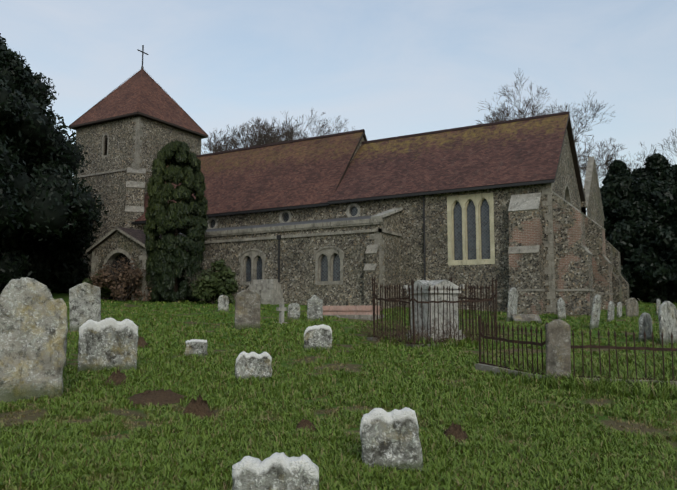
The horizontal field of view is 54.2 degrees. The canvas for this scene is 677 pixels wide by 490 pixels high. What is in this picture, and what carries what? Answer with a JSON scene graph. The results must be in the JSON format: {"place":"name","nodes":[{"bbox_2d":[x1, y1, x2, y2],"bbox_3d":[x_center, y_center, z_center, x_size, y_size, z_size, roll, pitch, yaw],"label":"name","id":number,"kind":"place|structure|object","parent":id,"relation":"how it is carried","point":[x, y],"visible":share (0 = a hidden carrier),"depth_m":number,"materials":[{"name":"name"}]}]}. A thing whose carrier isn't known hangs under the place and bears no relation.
{"place":"outdoors","nodes":[
{"label":"outdoors","id":0,"kind":"place"},
{"bbox_2d":[0,288,676,489],"bbox_3d":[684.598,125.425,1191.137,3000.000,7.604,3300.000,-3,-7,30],"label":"ground","id":1,"kind":"structure","parent":0,"point":[137,412],"depth_m":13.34,"materials":[{"name":"green plant"}]},
{"bbox_2d":[0,227,31,292],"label":"bush","id":2,"kind":"object","parent":1,"relation":"on","point":[11,267],"visible":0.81,"depth_m":32.08,"materials":[{"name":"green plant"}]},
{"bbox_2d":[0,277,67,401],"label":"headstone","id":3,"kind":"object","parent":1,"relation":"on","point":[33,324],"visible":0.77,"depth_m":8.23,"materials":[{"name":"grey stone"}]},
{"bbox_2d":[0,187,97,293],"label":"yew foliage","id":4,"kind":"object","parent":1,"relation":"on","point":[56,269],"visible":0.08,"depth_m":39.85,"materials":[{"name":"green plant"}]},
{"bbox_2d":[0,33,108,255],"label":"tree","id":5,"kind":"object","parent":1,"relation":"on","point":[41,193],"visible":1,"depth_m":31.98,"materials":[{"name":"green plant"}]},
{"bbox_2d":[63,336,66,369],"bbox_3d":[-4.463,1.684,10.469,0.302,1.072,0.108,3,-7,-30],"label":"headstone","id":6,"kind":"object","parent":1,"relation":"on","point":[65,345],"depth_m":10.50,"materials":[{"name":"grey stone"}]},
{"bbox_2d":[69,282,100,331],"bbox_3d":[-6.434,1.696,16.796,0.754,1.502,0.112,-1,-2,-20],"label":"gravestone","id":7,"kind":"object","parent":1,"relation":"on","point":[84,302],"visible":0.62,"depth_m":16.75,"materials":[{"name":"grey stone"}]},
{"bbox_2d":[82,270,119,299],"bbox_3d":[-11.772,2.003,32.989,2.258,1.735,2.187,-3,-7,30],"label":"shrub foliage","id":8,"kind":"object","parent":1,"relation":"on","point":[105,292],"visible":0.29,"depth_m":32.73,"materials":[{"name":"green plant"}]},
{"bbox_2d":[77,318,137,372],"bbox_3d":[-3.644,1.700,10.461,0.901,1.099,0.129,2,-6,-20],"label":"gravestone","id":9,"kind":"object","parent":1,"relation":"on","point":[109,343],"visible":0.71,"depth_m":10.42,"materials":[{"name":"grey stone"}]},
{"bbox_2d":[103,366,127,385],"bbox_3d":[-3.166,1.849,9.416,0.391,0.259,0.572,-1,-6,14],"label":"molehill","id":10,"kind":"object","parent":1,"relation":"on","point":[119,377],"visible":0.83,"depth_m":9.31,"materials":[{"name":"soil"}]},
{"bbox_2d":[88,256,153,301],"bbox_3d":[-10.754,1.738,32.525,3.350,2.394,3.065,2,-6,-16],"label":"shrub foliage","id":11,"kind":"object","parent":1,"relation":"on","point":[129,275],"visible":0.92,"depth_m":32.23,"materials":[{"name":"brown plant"}]},
{"bbox_2d":[137,336,149,347],"bbox_3d":[-4.171,1.998,13.693,0.563,0.256,0.414,4,-7,-36],"label":"molehill","id":12,"kind":"object","parent":1,"relation":"on","point":[142,342],"visible":0.5,"depth_m":13.65,"materials":[{"name":"soil"}]},
{"bbox_2d":[127,389,188,405],"bbox_3d":[-2.247,1.883,8.305,0.988,0.163,0.709,3,-7,-24],"label":"molehill","id":13,"kind":"object","parent":1,"relation":"on","point":[161,397],"visible":0.9,"depth_m":8.17,"materials":[{"name":"soil"}]},
{"bbox_2d":[143,139,208,301],"bbox_3d":[-8.257,-1.103,33.511,2.962,8.524,3.053,-3,-7,30],"label":"columnar evergreen tree","id":14,"kind":"object","parent":1,"relation":"on","point":[170,261],"visible":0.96,"depth_m":32.56,"materials":[{"name":"green plant"}]},
{"bbox_2d":[184,339,207,356],"bbox_3d":[-2.692,2.067,12.482,0.426,0.568,0.136,1,-18,-10],"label":"stone","id":15,"kind":"object","parent":1,"relation":"on","point":[196,347],"visible":0.6,"depth_m":12.47,"materials":[{"name":"grey stone"}]},
{"bbox_2d":[181,393,215,417],"bbox_3d":[-1.605,1.803,7.433,0.488,0.271,0.349,4,-7,-31],"label":"molehill","id":16,"kind":"object","parent":1,"relation":"on","point":[198,406],"visible":0.77,"depth_m":7.37,"materials":[{"name":"soil"}]},
{"bbox_2d":[187,271,220,303],"bbox_3d":[-6.294,2.064,31.799,2.036,1.717,1.608,2,-6,-15],"label":"shrub foliage","id":17,"kind":"object","parent":1,"relation":"on","point":[193,288],"visible":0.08,"depth_m":31.53,"materials":[{"name":"green plant"}]},
{"bbox_2d":[183,258,248,303],"bbox_3d":[-5.846,1.736,31.179,2.211,2.355,3.293,-8,-10,52],"label":"shrub foliage","id":18,"kind":"object","parent":1,"relation":"on","point":[212,283],"visible":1,"depth_m":30.81,"materials":[{"name":"green plant"}]},
{"bbox_2d":[218,295,228,311],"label":"stone","id":19,"kind":"object","parent":1,"relation":"on","point":[223,302],"visible":0.65,"depth_m":25.61,"materials":[{"name":"grey stone"}]},
{"bbox_2d":[201,116,286,153],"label":"bare tree","id":20,"kind":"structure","parent":1,"relation":"on","point":[262,137],"depth_m":61.59,"materials":[{"name":"plant"}]},
{"bbox_2d":[235,290,260,329],"bbox_3d":[-2.537,1.924,18.464,0.717,1.355,0.111,2,-6,-15],"label":"gravestone","id":21,"kind":"object","parent":1,"relation":"on","point":[247,309],"visible":0.77,"depth_m":18.43,"materials":[{"name":"grey stone"}]},
{"bbox_2d":[235,351,271,379],"bbox_3d":[-1.259,1.913,9.802,0.556,0.666,0.161,1,-12,-5],"label":"stone","id":22,"kind":"object","parent":1,"relation":"on","point":[252,364],"visible":0.52,"depth_m":9.76,"materials":[{"name":"grey stone"}]},
{"bbox_2d":[232,452,318,489],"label":"gravestone","id":23,"kind":"object","parent":1,"relation":"on","point":[278,471],"visible":1,"depth_m":4.30,"materials":[{"name":"grey stone"}]},
{"bbox_2d":[276,303,286,323],"bbox_3d":[-1.744,2.153,20.304,0.341,0.731,0.250,6,-8,-45],"label":"grave cross","id":24,"kind":"object","parent":1,"relation":"on","point":[281,308],"visible":0.6,"depth_m":20.26,"materials":[{"name":"white stone"}]},
{"bbox_2d":[287,303,299,318],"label":"stone","id":25,"kind":"object","parent":1,"relation":"on","point":[293,310],"visible":0.56,"depth_m":22.62,"materials":[{"name":"grey stone"}]},
{"bbox_2d":[241,110,354,147],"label":"bare tree","id":26,"kind":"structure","parent":1,"relation":"on","point":[288,133],"depth_m":66.00,"materials":[{"name":"plant"}]},
{"bbox_2d":[296,419,315,431],"bbox_3d":[-0.353,1.830,6.698,0.256,0.145,0.360,-6,-8,44],"label":"molehill","id":27,"kind":"object","parent":1,"relation":"on","point":[302,423],"visible":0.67,"depth_m":6.67,"materials":[{"name":"soil"}]},
{"bbox_2d":[307,295,322,320],"bbox_3d":[-0.769,2.193,21.704,0.525,1.103,0.102,1,-6,-10],"label":"stone","id":28,"kind":"object","parent":1,"relation":"on","point":[314,307],"visible":0.75,"depth_m":21.68,"materials":[{"name":"grey stone"}]},
{"bbox_2d":[304,324,332,349],"bbox_3d":[-0.422,2.029,13.663,0.595,0.777,0.142,1,-14,-5],"label":"stone","id":29,"kind":"object","parent":1,"relation":"on","point":[315,336],"visible":0.62,"depth_m":13.63,"materials":[{"name":"grey stone"}]},
{"bbox_2d":[69,45,628,315],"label":"church","id":30,"kind":"structure","parent":1,"relation":"on","point":[339,219],"depth_m":33.24,"materials":[{"name":"grey stone"}]},
{"bbox_2d":[322,305,383,319],"bbox_3d":[0.451,2.574,24.179,2.190,0.700,1.090,-3,-7,27],"label":"ledger tomb","id":31,"kind":"object","parent":1,"relation":"on","point":[358,312],"visible":0.48,"depth_m":23.69,"materials":[{"name":"stone"}]},
{"bbox_2d":[353,314,384,340],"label":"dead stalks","id":32,"kind":"object","parent":1,"relation":"on","point":[368,328],"visible":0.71,"depth_m":16.36,"materials":[{"name":"brown plant"}]},
{"bbox_2d":[360,319,401,339],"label":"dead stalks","id":33,"kind":"object","parent":1,"relation":"on","point":[376,336],"visible":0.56,"depth_m":15.99,"materials":[{"name":"plant"}]},
{"bbox_2d":[360,407,422,471],"bbox_3d":[0.440,1.741,5.504,0.508,0.767,0.150,-5,-13,1],"label":"gravestone","id":34,"kind":"object","parent":1,"relation":"on","point":[391,439],"visible":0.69,"depth_m":5.47,"materials":[{"name":"grey stone"}]},
{"bbox_2d":[371,318,421,342],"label":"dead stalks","id":35,"kind":"object","parent":1,"relation":"on","point":[390,330],"visible":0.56,"depth_m":15.62,"materials":[{"name":"plant"}]},
{"bbox_2d":[384,321,431,343],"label":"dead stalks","id":36,"kind":"object","parent":1,"relation":"on","point":[402,334],"visible":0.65,"depth_m":15.27,"materials":[{"name":"brown plant"}]},
{"bbox_2d":[389,323,445,346],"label":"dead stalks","id":37,"kind":"object","parent":1,"relation":"on","point":[403,332],"visible":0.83,"depth_m":14.90,"materials":[{"name":"brown plant"}]},
{"bbox_2d":[404,280,465,340],"bbox_3d":[2.356,1.763,16.274,1.110,1.780,1.060,3,-7,-30],"label":"pedestal tomb","id":38,"kind":"object","parent":1,"relation":"on","point":[426,284],"visible":0.5,"depth_m":15.97,"materials":[{"name":"stone"}]},
{"bbox_2d":[367,337,502,347],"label":"stone kerb","id":39,"kind":"structure","parent":1,"relation":"on","point":[374,339],"depth_m":15.02,"materials":[{"name":"stone"}]},
{"bbox_2d":[372,276,496,344],"bbox_3d":[2.389,1.606,16.309,2.616,1.801,1.771,3,-7,-29],"label":"iron railing","id":40,"kind":"object","parent":39,"relation":"on","point":[471,300],"visible":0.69,"depth_m":15.85,"materials":[{"name":"metal"}]},
{"bbox_2d":[415,319,457,343],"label":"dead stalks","id":41,"kind":"object","parent":1,"relation":"on","point":[438,333],"visible":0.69,"depth_m":15.16,"materials":[{"name":"plant"}]},
{"bbox_2d":[436,319,469,341],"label":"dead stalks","id":42,"kind":"object","parent":1,"relation":"on","point":[457,333],"visible":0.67,"depth_m":15.53,"materials":[{"name":"brown plant"}]},
{"bbox_2d":[442,422,467,442],"bbox_3d":[1.162,1.833,6.498,0.388,0.196,0.276,3,-7,-29],"label":"molehill","id":43,"kind":"object","parent":1,"relation":"on","point":[457,432],"visible":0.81,"depth_m":6.44,"materials":[{"name":"soil"}]},
{"bbox_2d":[465,318,495,340],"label":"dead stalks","id":44,"kind":"object","parent":1,"relation":"on","point":[478,332],"visible":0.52,"depth_m":15.88,"materials":[{"name":"plant"}]},
{"bbox_2d":[475,320,527,338],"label":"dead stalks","id":45,"kind":"object","parent":1,"relation":"on","point":[497,331],"visible":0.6,"depth_m":16.09,"materials":[{"name":"plant"}]},
{"bbox_2d":[506,287,517,321],"bbox_3d":[6.246,2.256,23.750,0.112,1.468,0.824,3,-3,35],"label":"stone","id":46,"kind":"object","parent":1,"relation":"on","point":[512,300],"visible":0.79,"depth_m":23.59,"materials":[{"name":"grey stone"}]},
{"bbox_2d":[511,314,542,323],"bbox_3d":[6.634,2.603,23.293,0.972,0.099,0.582,0,29,0],"label":"fallen stone","id":47,"kind":"object","parent":1,"relation":"on","point":[524,318],"visible":0.77,"depth_m":23.27,"materials":[{"name":"grey stone"}]},
{"bbox_2d":[475,99,586,186],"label":"bare tree","id":48,"kind":"object","parent":1,"relation":"on","point":[497,116],"visible":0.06,"depth_m":57.68,"materials":[{"name":"plant"}]},
{"bbox_2d":[545,319,570,379],"bbox_3d":[3.293,1.732,9.909,0.361,1.231,0.121,0,-6,15],"label":"headstone","id":49,"kind":"object","parent":1,"relation":"on","point":[558,346],"visible":0.73,"depth_m":9.88,"materials":[{"name":"grey stone"}]},
{"bbox_2d":[557,298,565,319],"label":"stone","id":50,"kind":"object","parent":1,"relation":"on","point":[561,308],"visible":0.75,"depth_m":25.66,"materials":[{"name":"grey stone"}]},
{"bbox_2d":[475,315,676,386],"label":"railing","id":51,"kind":"object","parent":1,"relation":"on","point":[483,366],"visible":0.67,"depth_m":10.09,"materials":[{"name":"metal"}]},
{"bbox_2d":[478,68,673,211],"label":"bare tree","id":52,"kind":"object","parent":1,"relation":"on","point":[606,161],"visible":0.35,"depth_m":68.13,"materials":[{"name":"plant"}]},
{"bbox_2d":[589,295,601,328],"bbox_3d":[8.245,2.257,21.206,0.126,1.336,0.802,7,-1,35],"label":"stone","id":53,"kind":"object","parent":1,"relation":"on","point":[595,312],"visible":0.83,"depth_m":21.00,"materials":[{"name":"grey stone"}]},
{"bbox_2d":[607,301,614,321],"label":"stone","id":54,"kind":"object","parent":1,"relation":"on","point":[610,313],"visible":0.77,"depth_m":23.61,"materials":[{"name":"grey stone"}]},
{"bbox_2d":[617,302,621,318],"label":"stone","id":55,"kind":"object","parent":1,"relation":"on","point":[619,309],"visible":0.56,"depth_m":26.61,"materials":[{"name":"grey stone"}]},
{"bbox_2d":[626,298,638,317],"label":"stone","id":56,"kind":"object","parent":1,"relation":"on","point":[632,308],"visible":0.71,"depth_m":27.70,"materials":[{"name":"grey stone"}]},
{"bbox_2d":[599,159,669,300],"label":"evergreen tree","id":57,"kind":"object","parent":1,"relation":"on","point":[621,211],"visible":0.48,"depth_m":45.59,"materials":[{"name":"green plant"}]},
{"bbox_2d":[623,166,646,300],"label":"evergreen tree","id":58,"kind":"object","parent":1,"relation":"on","point":[637,173],"visible":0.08,"depth_m":52.35,"materials":[{"name":"green plant"}]},
{"bbox_2d":[599,128,676,175],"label":"bare tree","id":59,"kind":"object","parent":1,"relation":"on","point":[662,148],"visible":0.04,"depth_m":94.80,"materials":[{"name":"plant"}]},
{"bbox_2d":[638,312,651,341],"bbox_3d":[8.106,2.277,17.452,0.756,0.988,0.120,6,-5,-45],"label":"stone","id":60,"kind":"object","parent":1,"relation":"on","point":[645,321],"visible":0.73,"depth_m":17.34,"materials":[{"name":"grey stone"}]},
{"bbox_2d":[620,153,676,286],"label":"evergreen tree","id":61,"kind":"object","parent":1,"relation":"on","point":[655,190],"visible":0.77,"depth_m":44.62,"materials":[{"name":"green plant"}]},
{"bbox_2d":[656,299,660,314],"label":"stone","id":62,"kind":"object","parent":1,"relation":"on","point":[658,302],"visible":0.6,"depth_m":29.56,"materials":[{"name":"grey stone"}]},
{"bbox_2d":[644,187,676,302],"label":"evergreen tree","id":63,"kind":"object","parent":1,"relation":"on","point":[666,292],"visible":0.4,"depth_m":43.98,"materials":[{"name":"green plant"}]},
{"bbox_2d":[658,301,676,344],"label":"stone","id":64,"kind":"object","parent":1,"relation":"on","point":[667,314],"visible":0.71,"depth_m":16.58,"materials":[{"name":"grey stone"}]},
{"bbox_2d":[670,164,676,176],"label":"evergreen tree","id":65,"kind":"object","parent":1,"relation":"on","point":[674,169],"visible":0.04,"depth_m":55.45,"materials":[{"name":"green plant"}]},
{"bbox_2d":[0,0,676,214],"label":"sky","id":66,"kind":"structure","parent":0,"point":[387,68],"materials":[{"name":"blue"}]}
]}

